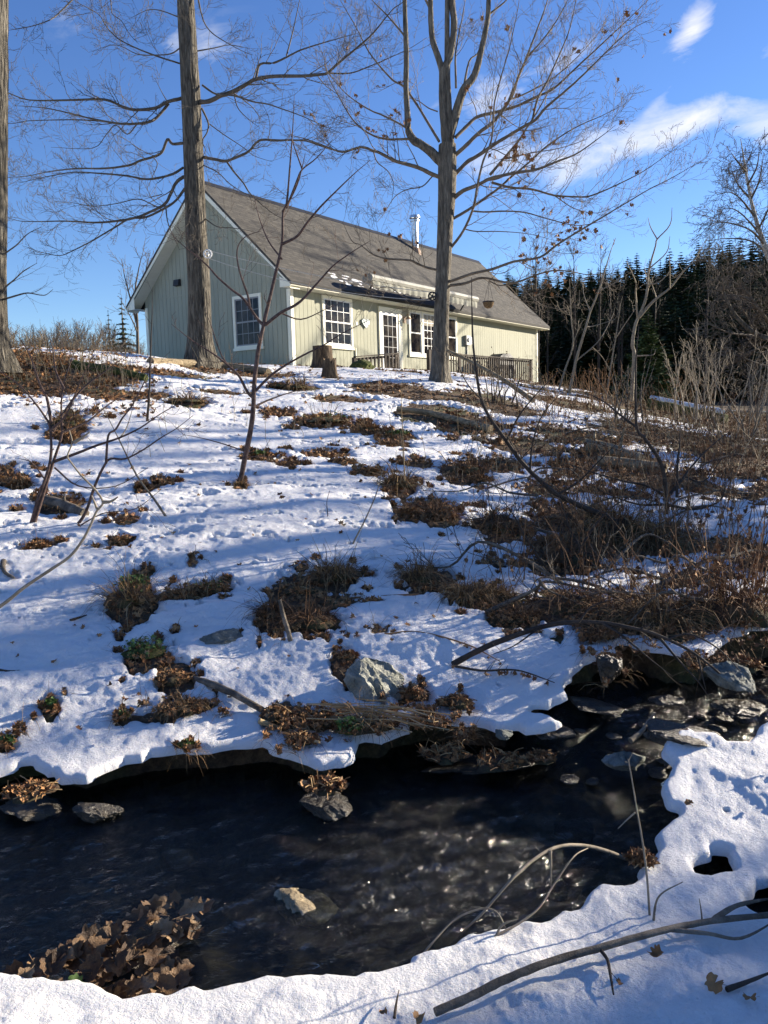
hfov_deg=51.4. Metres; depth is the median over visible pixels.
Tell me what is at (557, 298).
spruce tree
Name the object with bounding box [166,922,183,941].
stranded leaf
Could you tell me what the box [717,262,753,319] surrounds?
spruce tree
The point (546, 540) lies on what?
tussock
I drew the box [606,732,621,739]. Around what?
cobble
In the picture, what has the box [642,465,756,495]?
fallen branch
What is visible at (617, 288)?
spruce tree
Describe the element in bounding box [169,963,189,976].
stranded leaf
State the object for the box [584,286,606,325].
spruce tree
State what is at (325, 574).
tussock
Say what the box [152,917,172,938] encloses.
stranded leaf
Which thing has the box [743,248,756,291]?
spruce tree
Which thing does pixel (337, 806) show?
rock
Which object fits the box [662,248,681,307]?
spruce tree
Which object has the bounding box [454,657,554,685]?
stick
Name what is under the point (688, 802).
fallen leaf
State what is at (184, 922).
stranded leaf
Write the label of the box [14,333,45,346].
bare tree
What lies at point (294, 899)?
rock
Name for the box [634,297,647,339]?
spruce tree
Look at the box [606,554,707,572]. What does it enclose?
fallen branch
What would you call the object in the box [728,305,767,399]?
spruce tree
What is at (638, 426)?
fallen branch
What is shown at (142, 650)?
green clump
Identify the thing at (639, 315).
sapling
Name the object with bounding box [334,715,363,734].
green clump
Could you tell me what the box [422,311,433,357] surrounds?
window
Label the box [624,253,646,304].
spruce tree
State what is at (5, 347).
maple tree
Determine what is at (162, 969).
stranded leaf
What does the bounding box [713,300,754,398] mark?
spruce tree
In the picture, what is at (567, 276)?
spruce tree
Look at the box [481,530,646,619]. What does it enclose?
tussock
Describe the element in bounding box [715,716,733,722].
cobble
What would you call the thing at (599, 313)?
bare tree
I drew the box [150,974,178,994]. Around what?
stranded leaf
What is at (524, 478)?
fallen branch
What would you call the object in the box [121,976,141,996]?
stranded leaf
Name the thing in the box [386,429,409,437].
green clump
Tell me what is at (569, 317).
spruce tree
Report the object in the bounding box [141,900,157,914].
stranded leaf
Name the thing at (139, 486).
leaf heap
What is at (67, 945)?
stranded leaf
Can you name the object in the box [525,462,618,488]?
fallen branch
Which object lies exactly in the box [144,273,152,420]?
thin sapling
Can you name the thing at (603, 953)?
stick
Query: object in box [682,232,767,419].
willow tree
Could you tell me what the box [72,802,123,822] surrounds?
rock
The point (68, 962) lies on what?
stranded leaf
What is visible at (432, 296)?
pulley wheel
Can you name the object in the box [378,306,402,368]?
door
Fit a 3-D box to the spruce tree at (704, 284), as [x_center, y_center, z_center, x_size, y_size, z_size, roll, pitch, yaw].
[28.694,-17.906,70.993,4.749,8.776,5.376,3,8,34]
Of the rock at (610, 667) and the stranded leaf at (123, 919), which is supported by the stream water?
the stranded leaf at (123, 919)
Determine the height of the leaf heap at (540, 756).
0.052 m
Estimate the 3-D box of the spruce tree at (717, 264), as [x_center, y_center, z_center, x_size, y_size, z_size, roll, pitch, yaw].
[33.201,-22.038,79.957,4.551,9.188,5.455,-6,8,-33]
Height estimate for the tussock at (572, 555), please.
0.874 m
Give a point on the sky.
(710, 68)
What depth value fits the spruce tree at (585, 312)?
75.01 m
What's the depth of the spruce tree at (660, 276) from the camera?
87.44 m
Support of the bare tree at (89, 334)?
on the ground at (638, 662)
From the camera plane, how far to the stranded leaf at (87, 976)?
2.13 m
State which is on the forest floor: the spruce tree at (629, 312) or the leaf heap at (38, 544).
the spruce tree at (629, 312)
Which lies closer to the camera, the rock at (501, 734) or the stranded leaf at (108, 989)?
the stranded leaf at (108, 989)
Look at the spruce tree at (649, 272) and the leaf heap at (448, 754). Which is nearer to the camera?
the leaf heap at (448, 754)
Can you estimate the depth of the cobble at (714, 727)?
3.47 m
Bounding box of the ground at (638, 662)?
[0,352,767,787]
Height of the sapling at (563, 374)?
3.150 m
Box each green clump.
[0,733,17,746]
[40,697,58,711]
[117,708,131,718]
[119,574,150,586]
[120,634,166,659]
[176,737,195,748]
[250,449,269,455]
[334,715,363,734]
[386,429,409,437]
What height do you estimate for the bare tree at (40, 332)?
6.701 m
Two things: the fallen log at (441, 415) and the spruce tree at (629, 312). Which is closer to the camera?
the fallen log at (441, 415)
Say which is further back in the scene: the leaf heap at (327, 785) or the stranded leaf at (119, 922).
the leaf heap at (327, 785)
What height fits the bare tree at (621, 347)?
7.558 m
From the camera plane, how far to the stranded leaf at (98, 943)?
2.19 m
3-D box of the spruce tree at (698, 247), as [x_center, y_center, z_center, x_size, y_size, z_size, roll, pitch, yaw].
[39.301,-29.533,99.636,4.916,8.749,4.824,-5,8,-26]
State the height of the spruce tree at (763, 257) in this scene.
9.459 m
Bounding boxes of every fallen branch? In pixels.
[398,526,561,581]
[419,454,537,496]
[433,898,767,1016]
[451,432,488,442]
[468,486,559,536]
[485,557,628,612]
[488,460,590,503]
[505,550,670,605]
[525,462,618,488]
[525,469,559,504]
[527,443,587,478]
[531,537,617,597]
[535,527,630,600]
[542,468,686,518]
[545,429,623,457]
[565,415,654,437]
[570,401,676,451]
[578,570,720,631]
[584,523,669,585]
[600,398,679,445]
[602,494,713,572]
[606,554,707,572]
[610,405,664,432]
[617,414,700,437]
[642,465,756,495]
[656,492,767,588]
[661,463,755,526]
[673,474,763,504]
[694,531,763,601]
[696,454,767,470]
[696,488,753,584]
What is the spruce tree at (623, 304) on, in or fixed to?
on the forest floor
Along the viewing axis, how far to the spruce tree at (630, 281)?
83.37 m
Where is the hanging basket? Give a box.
[482,282,494,308]
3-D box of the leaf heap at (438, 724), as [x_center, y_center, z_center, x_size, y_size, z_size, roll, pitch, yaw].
[0.197,0.898,3.435,0.193,0.057,0.188,-3,7,-15]
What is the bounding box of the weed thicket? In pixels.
[441,346,767,617]
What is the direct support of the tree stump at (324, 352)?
on the ground at (638, 662)
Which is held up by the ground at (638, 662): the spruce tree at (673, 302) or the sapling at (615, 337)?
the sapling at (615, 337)
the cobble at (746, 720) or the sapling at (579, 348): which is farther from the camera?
the sapling at (579, 348)
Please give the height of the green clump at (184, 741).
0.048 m
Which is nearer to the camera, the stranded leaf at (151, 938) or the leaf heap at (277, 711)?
the stranded leaf at (151, 938)
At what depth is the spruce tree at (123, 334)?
58.70 m
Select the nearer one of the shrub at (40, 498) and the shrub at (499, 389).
the shrub at (40, 498)
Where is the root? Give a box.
[0,559,14,578]
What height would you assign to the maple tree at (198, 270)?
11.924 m
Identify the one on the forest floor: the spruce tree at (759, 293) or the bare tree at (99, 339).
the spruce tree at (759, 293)
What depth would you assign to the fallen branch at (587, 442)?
10.22 m
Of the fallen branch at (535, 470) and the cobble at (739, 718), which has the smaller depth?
the cobble at (739, 718)
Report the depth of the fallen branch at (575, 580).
4.77 m
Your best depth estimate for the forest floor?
50.22 m
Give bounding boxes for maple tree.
[0,0,81,372]
[7,0,450,368]
[271,0,729,382]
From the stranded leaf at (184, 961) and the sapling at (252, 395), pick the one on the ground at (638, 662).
the sapling at (252, 395)
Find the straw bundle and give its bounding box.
[306,698,450,732]
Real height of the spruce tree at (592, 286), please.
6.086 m
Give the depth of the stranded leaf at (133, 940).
2.23 m
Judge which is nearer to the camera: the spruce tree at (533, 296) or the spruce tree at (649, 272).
the spruce tree at (533, 296)
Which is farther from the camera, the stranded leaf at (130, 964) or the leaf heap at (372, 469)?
the leaf heap at (372, 469)
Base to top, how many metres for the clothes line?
1.222 m
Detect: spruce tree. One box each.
[101,315,115,347]
[110,298,135,351]
[504,270,514,287]
[508,276,521,295]
[511,284,522,301]
[519,281,532,305]
[526,271,541,304]
[527,283,538,313]
[533,283,560,330]
[534,274,556,302]
[536,306,546,334]
[537,288,562,311]
[539,308,563,355]
[539,315,570,381]
[539,325,568,385]
[549,302,568,348]
[551,290,566,324]
[551,317,571,369]
[552,313,609,393]
[553,273,565,303]
[555,319,579,377]
[559,267,575,298]
[559,281,572,307]
[560,285,581,324]
[562,295,597,328]
[563,298,580,335]
[563,307,585,354]
[568,277,584,309]
[571,275,585,291]
[573,314,602,354]
[576,268,605,320]
[577,309,616,354]
[577,320,628,392]
[582,275,598,305]
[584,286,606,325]
[586,308,634,394]
[590,285,614,338]
[592,267,599,290]
[595,266,612,297]
[595,317,616,379]
[598,275,614,326]
[607,297,629,351]
[609,267,627,313]
[609,269,625,291]
[609,307,686,402]
[612,258,643,324]
[616,292,631,324]
[620,256,629,285]
[621,287,635,347]
[622,266,643,303]
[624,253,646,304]
[624,317,638,370]
[625,289,638,324]
[630,307,655,361]
[634,269,666,325]
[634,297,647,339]
[638,287,669,344]
[642,259,655,287]
[648,260,675,291]
[649,294,684,367]
[650,260,667,293]
[650,277,671,319]
[659,306,714,401]
[661,280,685,344]
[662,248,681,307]
[662,273,685,336]
[670,289,708,360]
[672,252,693,311]
[678,263,704,329]
[681,287,728,399]
[683,257,695,283]
[683,280,709,334]
[684,252,716,309]
[685,255,696,291]
[688,240,703,284]
[690,289,745,399]
[694,270,722,337]
[697,263,719,339]
[701,239,715,286]
[703,255,732,326]
[711,246,726,288]
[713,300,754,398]
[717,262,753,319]
[717,273,751,341]
[718,284,736,345]
[719,240,736,273]
[722,295,751,361]
[723,245,731,291]
[724,241,749,298]
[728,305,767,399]
[731,280,766,388]
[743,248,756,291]
[744,238,762,291]
[747,266,764,311]
[751,267,767,330]
[759,231,767,277]
[759,257,767,302]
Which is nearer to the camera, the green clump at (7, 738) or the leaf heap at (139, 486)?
the green clump at (7, 738)
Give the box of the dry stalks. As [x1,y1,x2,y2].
[4,323,767,479]
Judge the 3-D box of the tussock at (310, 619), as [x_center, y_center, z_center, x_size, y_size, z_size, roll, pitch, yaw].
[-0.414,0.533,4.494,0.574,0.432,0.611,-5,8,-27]
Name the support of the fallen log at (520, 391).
on the snow
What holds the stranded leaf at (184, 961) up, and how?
on the stream water
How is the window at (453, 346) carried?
in the cabin
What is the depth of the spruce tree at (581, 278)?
103.36 m
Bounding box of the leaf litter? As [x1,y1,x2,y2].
[0,344,767,754]
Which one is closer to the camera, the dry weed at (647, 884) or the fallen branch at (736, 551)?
the dry weed at (647, 884)
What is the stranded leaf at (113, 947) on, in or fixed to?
on the rock at (165, 941)
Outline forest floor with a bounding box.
[685,397,766,406]
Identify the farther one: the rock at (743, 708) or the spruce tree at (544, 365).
the spruce tree at (544, 365)
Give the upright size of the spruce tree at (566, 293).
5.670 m
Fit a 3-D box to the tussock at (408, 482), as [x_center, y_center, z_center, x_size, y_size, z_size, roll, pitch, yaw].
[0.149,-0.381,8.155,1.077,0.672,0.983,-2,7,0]
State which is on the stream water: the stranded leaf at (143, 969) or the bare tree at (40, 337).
the stranded leaf at (143, 969)
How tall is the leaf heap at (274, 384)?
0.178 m
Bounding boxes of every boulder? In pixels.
[343,657,403,704]
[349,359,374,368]
[643,718,723,746]
[703,661,755,692]
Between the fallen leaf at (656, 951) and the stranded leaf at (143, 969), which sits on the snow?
the fallen leaf at (656, 951)
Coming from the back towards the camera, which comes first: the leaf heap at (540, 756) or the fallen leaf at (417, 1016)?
the leaf heap at (540, 756)
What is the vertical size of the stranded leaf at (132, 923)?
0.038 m
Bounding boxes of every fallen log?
[42,493,88,515]
[71,359,148,380]
[146,358,270,373]
[396,405,491,431]
[446,349,533,402]
[583,427,644,459]
[597,455,667,472]
[646,395,728,421]
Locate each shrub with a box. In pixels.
[0,333,207,530]
[426,277,630,535]
[471,456,668,575]
[480,357,526,405]
[515,373,584,418]
[566,322,741,514]
[566,359,631,411]
[587,348,655,423]
[660,339,733,424]
[661,320,762,433]
[668,369,702,400]
[705,330,767,440]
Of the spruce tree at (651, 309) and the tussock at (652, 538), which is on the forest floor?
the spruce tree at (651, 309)
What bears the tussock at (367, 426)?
on the ground at (638, 662)
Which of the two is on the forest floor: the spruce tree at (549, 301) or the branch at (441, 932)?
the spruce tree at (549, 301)
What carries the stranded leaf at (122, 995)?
on the stranded leaf at (130, 991)
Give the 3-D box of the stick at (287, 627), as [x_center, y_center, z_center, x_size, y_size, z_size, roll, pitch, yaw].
[-0.526,0.589,4.267,0.030,0.233,0.123,-7,9,-36]
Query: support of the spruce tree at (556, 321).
on the forest floor
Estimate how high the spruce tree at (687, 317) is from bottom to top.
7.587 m
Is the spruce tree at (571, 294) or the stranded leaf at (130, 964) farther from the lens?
the spruce tree at (571, 294)
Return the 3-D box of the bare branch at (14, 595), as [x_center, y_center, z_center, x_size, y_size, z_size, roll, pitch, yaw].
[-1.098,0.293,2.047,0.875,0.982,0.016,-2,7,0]
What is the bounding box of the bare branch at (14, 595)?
[0,430,117,607]
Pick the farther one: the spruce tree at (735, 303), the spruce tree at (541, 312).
the spruce tree at (541, 312)
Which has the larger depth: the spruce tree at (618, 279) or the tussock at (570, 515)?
the spruce tree at (618, 279)
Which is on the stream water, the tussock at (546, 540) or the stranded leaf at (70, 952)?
the stranded leaf at (70, 952)
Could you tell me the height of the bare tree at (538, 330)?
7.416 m
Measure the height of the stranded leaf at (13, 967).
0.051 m
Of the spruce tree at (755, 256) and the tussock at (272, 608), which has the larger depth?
the spruce tree at (755, 256)
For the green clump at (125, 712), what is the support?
on the ground at (638, 662)
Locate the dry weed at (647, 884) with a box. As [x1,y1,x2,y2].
[618,753,682,920]
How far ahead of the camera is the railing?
31.70 m
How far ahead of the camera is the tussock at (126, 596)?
4.83 m
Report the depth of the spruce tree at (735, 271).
76.31 m
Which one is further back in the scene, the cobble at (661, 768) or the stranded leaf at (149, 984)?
the cobble at (661, 768)
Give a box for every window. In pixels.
[232,293,263,350]
[321,294,354,349]
[408,309,423,357]
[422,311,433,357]
[449,316,457,359]
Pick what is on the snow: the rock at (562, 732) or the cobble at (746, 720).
the rock at (562, 732)
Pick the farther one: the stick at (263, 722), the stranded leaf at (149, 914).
the stick at (263, 722)
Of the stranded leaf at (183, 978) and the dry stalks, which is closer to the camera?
the stranded leaf at (183, 978)
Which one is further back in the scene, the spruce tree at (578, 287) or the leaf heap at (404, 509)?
the spruce tree at (578, 287)
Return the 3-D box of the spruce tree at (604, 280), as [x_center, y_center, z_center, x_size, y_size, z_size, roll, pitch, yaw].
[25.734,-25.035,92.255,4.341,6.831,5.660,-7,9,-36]
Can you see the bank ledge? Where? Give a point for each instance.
(467, 766)
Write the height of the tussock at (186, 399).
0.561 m
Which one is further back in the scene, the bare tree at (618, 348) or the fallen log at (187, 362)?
the bare tree at (618, 348)
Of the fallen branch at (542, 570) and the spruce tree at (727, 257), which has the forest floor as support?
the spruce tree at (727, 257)
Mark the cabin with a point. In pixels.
(500, 326)
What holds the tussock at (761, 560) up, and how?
on the ground at (638, 662)
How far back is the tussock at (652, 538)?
6.21 m
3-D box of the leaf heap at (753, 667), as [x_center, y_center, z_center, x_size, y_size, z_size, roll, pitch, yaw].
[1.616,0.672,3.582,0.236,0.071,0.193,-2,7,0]
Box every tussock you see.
[1,461,40,489]
[31,389,126,429]
[45,424,96,442]
[46,546,190,632]
[141,680,216,725]
[151,572,209,600]
[160,385,212,403]
[172,560,239,598]
[220,582,317,631]
[225,474,252,488]
[263,581,352,645]
[274,521,391,594]
[276,362,321,390]
[279,392,358,427]
[332,689,401,750]
[339,408,389,430]
[361,448,447,494]
[377,538,459,592]
[386,486,477,523]
[411,547,525,612]
[427,445,499,477]
[438,461,568,550]
[457,555,530,604]
[463,461,507,483]
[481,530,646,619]
[486,586,557,626]
[488,490,682,574]
[499,421,738,559]
[524,466,646,526]
[524,548,675,634]
[529,526,580,547]
[554,444,757,555]
[562,534,763,671]
[562,612,629,646]
[631,540,765,675]
[645,497,767,689]
[655,493,767,578]
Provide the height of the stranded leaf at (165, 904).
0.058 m
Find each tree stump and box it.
[310,345,332,367]
[320,358,338,378]
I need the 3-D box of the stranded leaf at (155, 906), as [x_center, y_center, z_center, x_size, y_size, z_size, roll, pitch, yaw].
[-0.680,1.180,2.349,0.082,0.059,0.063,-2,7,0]
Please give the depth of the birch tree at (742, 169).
28.39 m
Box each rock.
[0,795,61,820]
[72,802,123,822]
[83,925,201,980]
[199,628,242,643]
[274,888,315,915]
[299,791,351,820]
[495,729,512,739]
[536,726,575,739]
[567,696,623,716]
[596,654,622,687]
[601,751,645,770]
[648,695,684,706]
[709,699,766,717]
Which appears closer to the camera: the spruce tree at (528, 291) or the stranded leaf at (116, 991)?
the stranded leaf at (116, 991)
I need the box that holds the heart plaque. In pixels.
[361,301,373,328]
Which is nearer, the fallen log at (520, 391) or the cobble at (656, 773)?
the cobble at (656, 773)
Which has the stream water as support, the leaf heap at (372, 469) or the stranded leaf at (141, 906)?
the stranded leaf at (141, 906)
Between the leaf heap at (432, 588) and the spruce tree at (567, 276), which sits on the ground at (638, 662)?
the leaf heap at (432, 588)
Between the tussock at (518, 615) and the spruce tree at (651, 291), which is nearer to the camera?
the tussock at (518, 615)
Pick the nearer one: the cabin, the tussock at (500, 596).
the tussock at (500, 596)
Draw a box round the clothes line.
[209,251,427,299]
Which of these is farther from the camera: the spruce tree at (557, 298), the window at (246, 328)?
the spruce tree at (557, 298)
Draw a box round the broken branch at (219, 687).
[191,675,264,712]
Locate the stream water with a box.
[0,657,767,994]
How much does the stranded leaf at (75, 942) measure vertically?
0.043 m
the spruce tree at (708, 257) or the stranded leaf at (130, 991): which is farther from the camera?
the spruce tree at (708, 257)
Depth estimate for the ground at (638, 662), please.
4.75 m
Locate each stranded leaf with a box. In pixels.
[1,959,23,974]
[17,964,34,977]
[23,954,44,976]
[27,958,36,967]
[33,962,51,977]
[39,948,71,975]
[56,937,83,960]
[56,948,66,960]
[56,956,79,964]
[63,939,91,972]
[63,947,75,966]
[65,935,92,956]
[68,972,83,981]
[74,951,102,981]
[76,923,98,938]
[81,960,103,982]
[88,936,109,954]
[92,967,113,985]
[95,925,115,945]
[98,923,121,948]
[99,983,114,992]
[101,942,118,967]
[101,949,127,976]
[106,916,125,934]
[110,934,132,954]
[111,918,122,927]
[111,942,138,972]
[111,978,129,998]
[111,984,125,996]
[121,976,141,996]
[122,907,148,931]
[125,973,149,996]
[126,908,143,929]
[126,935,136,948]
[126,981,151,998]
[130,946,146,959]
[134,957,157,977]
[135,972,157,994]
[136,930,156,949]
[137,903,151,927]
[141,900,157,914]
[143,945,173,966]
[144,910,156,925]
[144,933,163,951]
[145,898,167,922]
[148,894,171,924]
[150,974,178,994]
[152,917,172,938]
[153,963,171,983]
[154,955,174,970]
[160,945,179,961]
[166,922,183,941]
[167,890,180,908]
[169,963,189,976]
[170,924,189,938]
[172,896,203,922]
[173,917,190,935]
[174,956,194,971]
[174,969,191,991]
[187,918,204,938]
[195,896,214,914]
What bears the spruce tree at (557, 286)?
on the forest floor
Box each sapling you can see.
[104,405,166,515]
[143,94,369,480]
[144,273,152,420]
[557,279,583,389]
[568,238,628,393]
[596,296,635,396]
[626,212,711,401]
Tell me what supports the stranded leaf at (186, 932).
on the rock at (165, 941)
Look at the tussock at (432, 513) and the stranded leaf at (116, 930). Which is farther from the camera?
the tussock at (432, 513)
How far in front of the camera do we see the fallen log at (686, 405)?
20.00 m
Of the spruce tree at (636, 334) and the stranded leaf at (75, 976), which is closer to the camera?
the stranded leaf at (75, 976)
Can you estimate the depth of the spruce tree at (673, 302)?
65.23 m
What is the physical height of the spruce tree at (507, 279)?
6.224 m
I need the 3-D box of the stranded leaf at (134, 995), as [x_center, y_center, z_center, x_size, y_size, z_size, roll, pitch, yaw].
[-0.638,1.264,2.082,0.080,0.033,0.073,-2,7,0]
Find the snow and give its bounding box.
[0,346,767,1023]
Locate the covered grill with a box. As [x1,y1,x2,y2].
[490,353,514,375]
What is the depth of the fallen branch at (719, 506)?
6.99 m
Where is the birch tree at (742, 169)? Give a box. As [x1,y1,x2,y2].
[679,126,767,265]
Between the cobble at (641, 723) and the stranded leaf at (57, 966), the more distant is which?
the cobble at (641, 723)
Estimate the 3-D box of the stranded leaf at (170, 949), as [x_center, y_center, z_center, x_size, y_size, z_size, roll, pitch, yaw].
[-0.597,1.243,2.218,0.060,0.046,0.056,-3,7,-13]
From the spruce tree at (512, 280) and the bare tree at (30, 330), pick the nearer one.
the bare tree at (30, 330)
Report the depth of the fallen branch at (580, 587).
4.74 m
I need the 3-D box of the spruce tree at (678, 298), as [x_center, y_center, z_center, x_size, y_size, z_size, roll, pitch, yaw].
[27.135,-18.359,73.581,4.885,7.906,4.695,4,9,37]
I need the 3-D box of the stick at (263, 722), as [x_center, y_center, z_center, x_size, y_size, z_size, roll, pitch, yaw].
[-0.385,0.936,3.393,0.347,0.078,0.086,3,8,34]
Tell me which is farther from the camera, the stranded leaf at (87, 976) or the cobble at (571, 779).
the cobble at (571, 779)
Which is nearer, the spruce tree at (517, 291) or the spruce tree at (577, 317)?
the spruce tree at (577, 317)
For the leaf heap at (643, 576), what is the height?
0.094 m
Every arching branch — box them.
[451,597,740,702]
[462,843,625,931]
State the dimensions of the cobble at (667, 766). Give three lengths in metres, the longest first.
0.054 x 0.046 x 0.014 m
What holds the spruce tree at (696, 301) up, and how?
on the forest floor
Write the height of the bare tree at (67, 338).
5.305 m
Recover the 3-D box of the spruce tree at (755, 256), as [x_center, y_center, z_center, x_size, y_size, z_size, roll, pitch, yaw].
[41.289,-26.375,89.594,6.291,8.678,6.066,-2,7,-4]
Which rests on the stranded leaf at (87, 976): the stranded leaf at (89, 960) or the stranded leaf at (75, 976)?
the stranded leaf at (89, 960)
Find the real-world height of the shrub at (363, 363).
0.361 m
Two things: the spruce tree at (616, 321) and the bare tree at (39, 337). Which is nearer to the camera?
the bare tree at (39, 337)
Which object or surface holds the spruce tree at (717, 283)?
on the forest floor
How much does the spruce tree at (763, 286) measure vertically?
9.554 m
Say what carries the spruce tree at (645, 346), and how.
on the ground at (638, 662)
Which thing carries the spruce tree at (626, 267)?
on the forest floor
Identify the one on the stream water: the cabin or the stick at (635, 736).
the stick at (635, 736)
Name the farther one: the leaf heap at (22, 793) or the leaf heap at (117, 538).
the leaf heap at (117, 538)
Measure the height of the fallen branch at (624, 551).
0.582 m
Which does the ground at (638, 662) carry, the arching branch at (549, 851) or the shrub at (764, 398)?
the shrub at (764, 398)
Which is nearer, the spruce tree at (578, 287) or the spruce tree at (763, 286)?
the spruce tree at (763, 286)
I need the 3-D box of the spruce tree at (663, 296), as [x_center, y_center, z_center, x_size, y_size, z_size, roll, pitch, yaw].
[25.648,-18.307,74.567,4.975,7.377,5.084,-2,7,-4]
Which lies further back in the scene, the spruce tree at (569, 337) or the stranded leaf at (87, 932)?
the spruce tree at (569, 337)
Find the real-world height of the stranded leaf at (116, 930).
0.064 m
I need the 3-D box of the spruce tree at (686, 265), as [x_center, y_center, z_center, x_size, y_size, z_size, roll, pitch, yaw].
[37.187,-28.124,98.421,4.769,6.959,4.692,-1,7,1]
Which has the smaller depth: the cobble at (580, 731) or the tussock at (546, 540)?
the cobble at (580, 731)
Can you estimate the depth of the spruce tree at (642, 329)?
55.19 m
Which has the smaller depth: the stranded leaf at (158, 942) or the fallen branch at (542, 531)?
the stranded leaf at (158, 942)
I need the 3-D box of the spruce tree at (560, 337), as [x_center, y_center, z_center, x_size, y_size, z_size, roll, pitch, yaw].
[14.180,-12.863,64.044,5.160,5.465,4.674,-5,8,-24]
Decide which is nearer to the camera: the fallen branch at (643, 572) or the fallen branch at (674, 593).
the fallen branch at (674, 593)
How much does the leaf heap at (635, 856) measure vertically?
0.053 m
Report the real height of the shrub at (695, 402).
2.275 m
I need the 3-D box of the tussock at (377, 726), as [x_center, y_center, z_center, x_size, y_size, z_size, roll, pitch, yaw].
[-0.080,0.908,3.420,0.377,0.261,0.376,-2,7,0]
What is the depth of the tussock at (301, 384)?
14.59 m
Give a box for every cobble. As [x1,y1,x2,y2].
[560,774,578,784]
[574,728,585,733]
[586,778,598,784]
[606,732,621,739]
[638,720,646,726]
[648,768,667,778]
[653,767,664,770]
[655,757,666,763]
[664,763,671,768]
[696,714,706,719]
[709,724,726,731]
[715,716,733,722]
[736,716,753,720]
[740,718,753,723]
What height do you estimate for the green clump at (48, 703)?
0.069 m
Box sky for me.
[7,0,767,354]
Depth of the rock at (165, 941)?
2.27 m
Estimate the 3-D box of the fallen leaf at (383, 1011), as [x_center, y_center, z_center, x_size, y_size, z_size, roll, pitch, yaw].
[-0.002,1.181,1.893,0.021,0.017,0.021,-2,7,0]
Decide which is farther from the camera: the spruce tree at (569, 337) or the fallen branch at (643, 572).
the spruce tree at (569, 337)
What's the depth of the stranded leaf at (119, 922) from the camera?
2.29 m
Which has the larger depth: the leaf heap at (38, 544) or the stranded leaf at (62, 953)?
the leaf heap at (38, 544)
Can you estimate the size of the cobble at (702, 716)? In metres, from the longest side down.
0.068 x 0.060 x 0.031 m
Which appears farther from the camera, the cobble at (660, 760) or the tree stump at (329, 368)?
the tree stump at (329, 368)
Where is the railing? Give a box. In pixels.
[352,349,532,381]
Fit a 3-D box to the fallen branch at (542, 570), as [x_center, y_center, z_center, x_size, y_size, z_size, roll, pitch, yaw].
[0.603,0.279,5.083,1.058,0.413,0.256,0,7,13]
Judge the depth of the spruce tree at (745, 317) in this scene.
54.11 m
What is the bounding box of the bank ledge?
[422,751,535,774]
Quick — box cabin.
[126,181,549,382]
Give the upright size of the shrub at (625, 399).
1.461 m
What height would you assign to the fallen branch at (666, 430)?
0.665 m
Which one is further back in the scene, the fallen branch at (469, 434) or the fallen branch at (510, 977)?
the fallen branch at (469, 434)
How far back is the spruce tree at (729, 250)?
98.99 m
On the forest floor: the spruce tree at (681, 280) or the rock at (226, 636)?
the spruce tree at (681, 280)
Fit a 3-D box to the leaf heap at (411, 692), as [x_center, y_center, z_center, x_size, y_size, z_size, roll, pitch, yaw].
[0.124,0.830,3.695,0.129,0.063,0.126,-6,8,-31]
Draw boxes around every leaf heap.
[0,775,61,803]
[25,539,53,548]
[107,535,131,542]
[132,481,152,489]
[149,664,195,687]
[151,477,174,485]
[259,704,293,721]
[266,380,290,386]
[279,577,324,594]
[285,731,323,745]
[298,769,349,799]
[307,712,337,726]
[323,454,358,464]
[336,649,359,660]
[357,464,381,472]
[393,506,419,514]
[396,685,426,700]
[408,708,453,731]
[415,738,472,764]
[420,580,454,592]
[438,691,476,708]
[474,742,530,771]
[523,748,556,764]
[595,652,617,660]
[622,846,659,868]
[637,572,665,585]
[717,650,767,673]
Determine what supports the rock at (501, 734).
in the stream water
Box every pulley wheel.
[203,249,211,258]
[428,291,436,300]
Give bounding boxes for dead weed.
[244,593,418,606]
[347,461,395,543]
[384,631,501,664]
[401,397,404,481]
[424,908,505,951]
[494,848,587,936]
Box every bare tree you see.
[9,321,24,345]
[10,322,40,342]
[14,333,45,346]
[21,330,52,347]
[22,328,51,347]
[27,324,61,346]
[50,318,93,348]
[52,324,86,348]
[59,318,86,340]
[61,334,87,349]
[62,318,92,347]
[74,316,108,349]
[87,325,106,348]
[99,323,119,351]
[101,322,134,351]
[119,338,145,353]
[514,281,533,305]
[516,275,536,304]
[520,226,553,317]
[531,283,551,381]
[542,304,562,383]
[551,236,604,388]
[573,236,628,391]
[594,256,622,377]
[605,287,634,393]
[610,283,631,393]
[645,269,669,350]
[680,244,734,402]
[725,268,759,400]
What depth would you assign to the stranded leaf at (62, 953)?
2.17 m
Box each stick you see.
[69,615,86,620]
[258,718,319,742]
[278,600,292,641]
[393,990,398,1018]
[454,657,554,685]
[600,949,616,994]
[628,713,655,742]
[725,972,767,991]
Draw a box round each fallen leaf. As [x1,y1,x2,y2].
[379,1007,386,1013]
[412,1010,424,1023]
[647,944,663,956]
[684,799,692,804]
[704,972,727,993]
[742,993,758,1000]
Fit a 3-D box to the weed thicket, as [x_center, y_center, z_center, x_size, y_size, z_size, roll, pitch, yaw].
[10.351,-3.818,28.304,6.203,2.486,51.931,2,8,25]
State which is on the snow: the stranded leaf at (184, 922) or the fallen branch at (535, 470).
the fallen branch at (535, 470)
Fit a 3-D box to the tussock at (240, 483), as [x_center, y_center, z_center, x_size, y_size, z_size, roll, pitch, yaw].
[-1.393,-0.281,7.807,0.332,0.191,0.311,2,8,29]
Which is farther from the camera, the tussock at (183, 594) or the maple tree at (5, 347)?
the maple tree at (5, 347)
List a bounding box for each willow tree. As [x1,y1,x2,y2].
[104,229,155,353]
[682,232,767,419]

